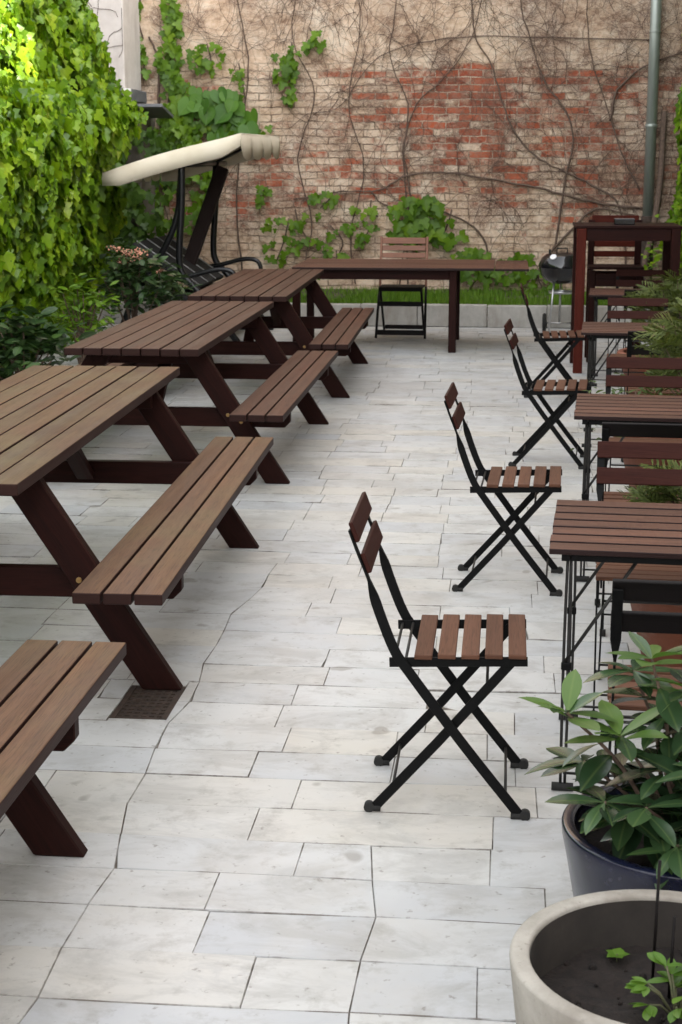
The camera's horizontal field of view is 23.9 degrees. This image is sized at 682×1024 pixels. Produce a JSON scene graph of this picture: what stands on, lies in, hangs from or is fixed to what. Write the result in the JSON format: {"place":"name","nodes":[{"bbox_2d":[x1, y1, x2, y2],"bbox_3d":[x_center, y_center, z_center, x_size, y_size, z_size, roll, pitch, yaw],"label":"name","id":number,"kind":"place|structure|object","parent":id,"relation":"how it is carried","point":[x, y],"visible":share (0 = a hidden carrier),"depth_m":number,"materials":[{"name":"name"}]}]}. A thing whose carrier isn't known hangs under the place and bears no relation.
{"place":"outdoors","nodes":[
{"label":"outdoors","id":0,"kind":"place"},
{"bbox_2d":[0,324,679,1023],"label":"paving","id":1,"kind":"structure","parent":0,"point":[244,836],"depth_m":4.84,"materials":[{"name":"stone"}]},
{"bbox_2d":[0,304,96,380],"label":"shrub","id":2,"kind":"object","parent":1,"relation":"on","point":[19,339],"visible":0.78,"depth_m":11.28,"materials":[{"name":"green plant"}]},
{"bbox_2d":[0,639,125,856],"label":"picnic table","id":3,"kind":"object","parent":1,"relation":"on","point":[49,689],"visible":1,"depth_m":4.04,"materials":[{"name":"brown wood"}]},
{"bbox_2d":[39,266,120,363],"bbox_3d":[-2.084,-1.514,12.797,0.716,0.891,0.916,-4,13,-17],"label":"shrub","id":4,"kind":"object","parent":1,"relation":"on","point":[92,323],"visible":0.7,"depth_m":12.67,"materials":[{"name":"green plant"}]},
{"bbox_2d":[0,365,273,689],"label":"picnic table","id":5,"kind":"object","parent":1,"relation":"on","point":[54,419],"visible":1,"depth_m":5.83,"materials":[{"name":"brown wood"}]},
{"bbox_2d":[81,237,202,330],"bbox_3d":[-1.681,-1.769,13.543,1.015,1.064,1.131,1,13,6],"label":"flowering shrub","id":6,"kind":"object","parent":1,"relation":"on","point":[137,288],"visible":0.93,"depth_m":13.35,"materials":[{"name":"green plant"}]},
{"bbox_2d":[109,685,185,719],"bbox_3d":[-0.625,0.624,5.227,0.183,0.016,0.318,1,13,6],"label":"drain cover","id":7,"kind":"object","parent":1,"relation":"on","point":[137,702],"visible":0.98,"depth_m":5.21,"materials":[{"name":"metal"}]},
{"bbox_2d":[102,133,279,340],"bbox_3d":[-1.381,-2.679,15.656,1.288,1.922,2.544,1,13,6],"label":"garden swing","id":8,"kind":"object","parent":1,"relation":"on","point":[216,157],"visible":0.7,"depth_m":14.90,"materials":[{"name":"beige fabric"}]},
{"bbox_2d":[64,301,337,483],"bbox_3d":[-0.939,-0.758,9.648,1.570,0.768,2.795,1,13,6],"label":"picnic table","id":9,"kind":"object","parent":1,"relation":"on","point":[185,336],"visible":0.83,"depth_m":8.88,"materials":[{"name":"brown wood"}]},
{"bbox_2d":[168,269,373,397],"bbox_3d":[-0.613,-1.437,12.717,1.570,0.768,2.795,1,13,5],"label":"picnic table","id":10,"kind":"object","parent":1,"relation":"on","point":[342,328],"visible":0.68,"depth_m":11.93,"materials":[{"name":"brown wood"}]},
{"bbox_2d":[96,301,654,327],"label":"kerb","id":11,"kind":"structure","parent":1,"relation":"on","point":[476,315],"depth_m":16.57,"materials":[{"name":"concrete"}]},
{"bbox_2d":[375,237,428,338],"bbox_3d":[0.600,-2.186,15.692,0.496,0.964,0.515,2,13,7],"label":"folding chair","id":12,"kind":"object","parent":1,"relation":"on","point":[397,287],"visible":0.86,"depth_m":15.72,"materials":[{"name":"brown wood"}]},
{"bbox_2d":[292,259,528,352],"bbox_3d":[0.667,-1.925,14.946,2.109,0.757,1.228,1,13,6],"label":"dining table","id":13,"kind":"object","parent":1,"relation":"on","point":[417,269],"visible":0.88,"depth_m":14.42,"materials":[{"name":"brown wood"}]},
{"bbox_2d":[348,492,529,820],"bbox_3d":[0.281,0.384,4.416,0.488,0.807,0.396,1,13,6],"label":"bistro chair","id":14,"kind":"object","parent":1,"relation":"on","point":[499,631],"visible":1,"depth_m":4.32,"materials":[{"name":"black paint"}]},
{"bbox_2d":[444,382,562,596],"bbox_3d":[0.675,-0.101,6.601,0.488,0.807,0.396,2,13,8],"label":"bistro chair","id":15,"kind":"object","parent":1,"relation":"on","point":[543,476],"visible":1,"depth_m":6.50,"materials":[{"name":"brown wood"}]},
{"bbox_2d":[504,318,587,468],"bbox_3d":[1.182,-0.681,9.221,0.488,0.807,0.396,2,13,10],"label":"bistro chair","id":16,"kind":"object","parent":1,"relation":"on","point":[574,387],"visible":0.91,"depth_m":9.12,"materials":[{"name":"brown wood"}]},
{"bbox_2d":[520,283,584,397],"bbox_3d":[1.553,-1.259,11.831,0.488,0.807,0.396,1,13,6],"label":"bistro chair","id":17,"kind":"object","parent":1,"relation":"on","point":[555,335],"visible":0.84,"depth_m":11.69,"materials":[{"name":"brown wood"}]},
{"bbox_2d":[538,248,572,332],"bbox_3d":[2.164,-2.175,15.851,0.456,0.850,0.522,1,13,6],"label":"kettle grill","id":18,"kind":"object","parent":1,"relation":"on","point":[555,267],"visible":0.68,"depth_m":15.64,"materials":[{"name":"black metal"}]},
{"bbox_2d":[509,889,681,1023],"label":"planter","id":19,"kind":"object","parent":1,"relation":"on","point":[564,968],"visible":0.83,"depth_m":2.89,"materials":[{"name":"concrete"}]},
{"bbox_2d":[606,948,628,961],"bbox_3d":[0.503,0.809,2.922,0.044,0.022,0.045,1,13,6],"label":"sprout","id":20,"kind":"object","parent":19,"relation":"on","point":[617,953],"visible":1,"depth_m":2.92,"materials":[{"name":"green plant"}]},
{"bbox_2d":[625,951,681,1022],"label":"seedling","id":21,"kind":"object","parent":19,"relation":"in","point":[637,983],"visible":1,"depth_m":2.73,"materials":[{"name":"green plant"}]},
{"bbox_2d":[651,860,661,978],"bbox_3d":[0.552,0.728,2.823,0.010,0.250,0.008,1,13,6],"label":"stick","id":22,"kind":"object","parent":19,"relation":"in","point":[656,914],"visible":0.8,"depth_m":2.82,"materials":[{"name":"brown wood"}]},
{"bbox_2d":[667,916,675,998],"bbox_3d":[0.573,0.778,2.791,0.010,0.165,0.008,1,13,6],"label":"stick","id":23,"kind":"object","parent":19,"relation":"in","point":[672,947],"visible":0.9,"depth_m":2.78,"materials":[{"name":"brown wood"}]},
{"bbox_2d":[584,215,643,362],"bbox_3d":[2.342,-1.913,13.803,0.460,1.228,0.410,1,13,6],"label":"bar stool","id":24,"kind":"object","parent":1,"relation":"on","point":[601,278],"visible":0.59,"depth_m":13.83,"materials":[{"name":"brown wood"}]},
{"bbox_2d":[549,500,681,790],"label":"bistro table","id":25,"kind":"object","parent":1,"relation":"on","point":[634,533],"visible":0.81,"depth_m":4.48,"materials":[{"name":"brown wood"}]},
{"bbox_2d":[561,782,681,896],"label":"plant pot","id":26,"kind":"object","parent":1,"relation":"on","point":[595,865],"visible":0.3,"depth_m":3.28,"materials":[{"name":"blue ceramic"}]},
{"bbox_2d":[518,631,681,888],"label":"potted shrub","id":27,"kind":"object","parent":26,"relation":"on","point":[650,808],"visible":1,"depth_m":3.28,"materials":[{"name":"green plant"}]},
{"bbox_2d":[570,222,681,372],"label":"bar table","id":28,"kind":"object","parent":1,"relation":"on","point":[668,235],"visible":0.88,"depth_m":12.87,"materials":[{"name":"brown wood"}]},
{"bbox_2d":[613,218,634,224],"bbox_3d":[2.289,-2.349,13.017,0.165,0.050,0.120,1,13,6],"label":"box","id":29,"kind":"object","parent":28,"relation":"on","point":[623,221],"visible":1,"depth_m":12.96,"materials":[{"name":"grey metal"}]},
{"bbox_2d":[574,393,681,581],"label":"bistro table","id":30,"kind":"object","parent":1,"relation":"on","point":[595,409],"visible":0.81,"depth_m":6.69,"materials":[{"name":"brown wood"}]},
{"bbox_2d":[589,288,666,385],"bbox_3d":[2.224,-1.359,12.522,0.603,0.700,0.640,2,13,9],"label":"bistro table","id":31,"kind":"object","parent":1,"relation":"on","point":[596,294],"visible":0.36,"depth_m":12.34,"materials":[{"name":"brown wood"}]},
{"bbox_2d":[581,322,680,446],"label":"bistro table","id":32,"kind":"object","parent":1,"relation":"on","point":[607,330],"visible":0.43,"depth_m":9.76,"materials":[{"name":"brown wood"}]},
{"bbox_2d":[590,441,681,719],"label":"bistro chair","id":33,"kind":"object","parent":1,"relation":"on","point":[607,571],"visible":0.66,"depth_m":5.30,"materials":[{"name":"brown wood"}]},
{"bbox_2d":[607,298,667,372],"bbox_3d":[1.938,-0.977,10.559,0.396,0.807,0.488,2,13,8],"label":"bistro chair","id":34,"kind":"object","parent":1,"relation":"on","point":[652,302],"visible":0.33,"depth_m":10.68,"materials":[{"name":"brown wood"}]},
{"bbox_2d":[595,422,681,636],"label":"bistro chair","id":35,"kind":"object","parent":1,"relation":"on","point":[648,430],"visible":0.29,"depth_m":5.72,"materials":[{"name":"brown wood"}]},
{"bbox_2d":[615,270,664,369],"bbox_3d":[2.447,-1.562,13.197,0.396,0.807,0.488,2,13,8],"label":"bistro chair","id":36,"kind":"object","parent":1,"relation":"on","point":[633,283],"visible":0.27,"depth_m":13.33,"materials":[{"name":"brown wood"}]},
{"bbox_2d":[605,357,681,491],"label":"bistro chair","id":37,"kind":"object","parent":1,"relation":"on","point":[643,363],"visible":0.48,"depth_m":7.54,"materials":[{"name":"brown wood"}]},
{"bbox_2d":[606,579,681,780],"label":"bistro chair","id":38,"kind":"object","parent":1,"relation":"on","point":[622,620],"visible":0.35,"depth_m":3.64,"materials":[{"name":"brown wood"}]},
{"bbox_2d":[619,290,678,393],"bbox_3d":[2.234,-1.222,11.664,0.396,0.807,0.488,2,13,8],"label":"bistro chair","id":39,"kind":"object","parent":1,"relation":"on","point":[625,307],"visible":0.09,"depth_m":11.40,"materials":[{"name":"brown wood"}]},
{"bbox_2d":[617,348,681,395],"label":"flower pot","id":40,"kind":"object","parent":1,"relation":"on","point":[622,351],"visible":0.02,"depth_m":10.89,"materials":[{"name":"ceramic"}]},
{"bbox_2d":[622,268,681,322],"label":"potted conifer","id":41,"kind":"object","parent":40,"relation":"on","point":[675,290],"visible":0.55,"depth_m":10.89,"materials":[{"name":"green plant"}]},
{"bbox_2d":[621,331,681,462],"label":"bistro chair","id":42,"kind":"object","parent":1,"relation":"on","point":[631,350],"visible":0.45,"depth_m":8.74,"materials":[{"name":"brown wood"}]},
{"bbox_2d":[623,437,681,489],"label":"flower pot","id":43,"kind":"object","parent":1,"relation":"on","point":[635,461],"visible":0.02,"depth_m":7.86,"materials":[{"name":"ceramic"}]},
{"bbox_2d":[571,373,680,464],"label":"potted herb","id":44,"kind":"object","parent":43,"relation":"in","point":[613,390],"visible":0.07,"depth_m":7.88,"materials":[{"name":"green plant"}]},
{"bbox_2d":[630,297,681,395],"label":"potted conifer","id":45,"kind":"object","parent":43,"relation":"on","point":[673,340],"visible":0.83,"depth_m":7.95,"materials":[{"name":"green plant"}]},
{"bbox_2d":[630,603,681,666],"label":"flower pot","id":46,"kind":"object","parent":1,"relation":"on","point":[665,642],"visible":0.02,"depth_m":5.47,"materials":[{"name":"ceramic"}]},
{"bbox_2d":[617,459,681,503],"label":"potted conifer","id":47,"kind":"object","parent":46,"relation":"on","point":[646,494],"visible":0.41,"depth_m":5.48,"materials":[{"name":"green plant"}]},
{"bbox_2d":[641,190,681,277],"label":"shrub","id":48,"kind":"object","parent":1,"relation":"on","point":[658,257],"visible":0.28,"depth_m":14.95,"materials":[{"name":"green plant"}]},
{"bbox_2d":[101,284,622,307],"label":"grass","id":49,"kind":"structure","parent":0,"point":[365,295],"depth_m":17.32,"materials":[{"name":"green plant"}]},
{"bbox_2d":[87,0,172,296],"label":"wall pier","id":50,"kind":"structure","parent":49,"relation":"on","point":[119,23],"depth_m":17.34,"materials":[{"name":"white paint"}]},
{"bbox_2d":[103,126,176,295],"bbox_3d":[-2.335,-3.216,17.396,1.214,1.931,0.250,1,13,6],"label":"green creeper","id":51,"kind":"object","parent":50,"relation":"attached to","point":[146,222],"visible":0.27,"depth_m":17.34,"materials":[{"name":"green plant"}]},
{"bbox_2d":[138,0,151,80],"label":"green creeper","id":52,"kind":"object","parent":50,"relation":"attached to","point":[144,59],"visible":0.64,"depth_m":17.95,"materials":[{"name":"green plant"}]},
{"bbox_2d":[153,95,237,238],"bbox_3d":[-1.909,-3.770,18.118,1.654,1.780,0.218,1,13,6],"label":"green creeper","id":53,"kind":"object","parent":50,"relation":"attached to","point":[177,129],"visible":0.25,"depth_m":18.01,"materials":[{"name":"green plant"}]},
{"bbox_2d":[140,0,681,314],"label":"brick wall","id":54,"kind":"structure","parent":49,"relation":"on","point":[290,186],"depth_m":17.87,"materials":[{"name":"beige brick"}]},
{"bbox_2d":[152,0,190,118],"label":"green creeper","id":55,"kind":"object","parent":54,"relation":"attached to","point":[172,82],"visible":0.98,"depth_m":17.88,"materials":[{"name":"green plant"}]},
{"bbox_2d":[178,86,258,141],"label":"climbing plant","id":56,"kind":"object","parent":54,"relation":"attached to","point":[218,107],"visible":0.85,"depth_m":17.89,"materials":[{"name":"green plant"}]},
{"bbox_2d":[185,42,272,134],"bbox_3d":[-1.222,-4.584,17.949,1.048,1.274,0.158,1,13,6],"label":"green creeper","id":57,"kind":"object","parent":54,"relation":"attached to","point":[204,64],"visible":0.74,"depth_m":17.88,"materials":[{"name":"green plant"}]},
{"bbox_2d":[270,27,326,107],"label":"green creeper","id":58,"kind":"object","parent":54,"relation":"attached to","point":[288,65],"visible":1,"depth_m":17.79,"materials":[{"name":"green plant"}]},
{"bbox_2d":[255,184,378,221],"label":"green creeper","id":59,"kind":"object","parent":54,"relation":"attached to","point":[315,198],"visible":1,"depth_m":18.09,"materials":[{"name":"green plant"}]},
{"bbox_2d":[259,210,379,279],"bbox_3d":[-0.249,-3.013,18.196,1.376,0.789,0.182,1,13,6],"label":"green creeper","id":60,"kind":"object","parent":54,"relation":"attached to","point":[298,226],"visible":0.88,"depth_m":18.19,"materials":[{"name":"green plant"}]},
{"bbox_2d":[148,0,681,288],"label":"dry creeper","id":61,"kind":"object","parent":54,"relation":"attached to","point":[563,194],"visible":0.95,"depth_m":17.80,"materials":[{"name":"brown plant"}]},
{"bbox_2d":[385,194,469,252],"bbox_3d":[0.962,-3.216,17.988,0.952,0.652,0.245,1,13,6],"label":"green creeper","id":62,"kind":"object","parent":54,"relation":"attached to","point":[416,222],"visible":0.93,"depth_m":17.95,"materials":[{"name":"green plant"}]},
{"bbox_2d":[641,0,661,279],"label":"drainpipe","id":63,"kind":"object","parent":54,"relation":"attached to","point":[651,125],"visible":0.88,"depth_m":17.47,"materials":[{"name":"metal"}]},
{"bbox_2d":[665,35,681,269],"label":"ivy","id":64,"kind":"object","parent":54,"relation":"attached to","point":[677,121],"visible":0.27,"depth_m":17.23,"materials":[{"name":"green plant"}]},
{"bbox_2d":[450,247,562,291],"bbox_3d":[1.849,-2.690,18.018,1.272,0.538,0.236,1,13,6],"label":"green creeper","id":65,"kind":"object","parent":49,"relation":"on","point":[517,277],"visible":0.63,"depth_m":18.01,"materials":[{"name":"green plant"}]},
{"bbox_2d":[642,111,666,288],"bbox_3d":[3.459,-3.357,17.625,0.150,2.013,0.347,11,16,40],"label":"vine trunk","id":66,"kind":"object","parent":49,"relation":"on","point":[661,166],"visible":0.61,"depth_m":17.60,"materials":[{"name":"brown plant"}]},
{"bbox_3d":[-3.752,-1.400,6.462,0.300,3.400,18.600,1,13,6],"label":"garden wall","id":67,"kind":"object","parent":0,"visible":0},
{"bbox_2d":[0,0,148,371],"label":"ivy","id":68,"kind":"object","parent":67,"relation":"attached to","point":[71,116],"visible":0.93,"depth_m":12.96,"materials":[{"name":"green plant"}]}
]}

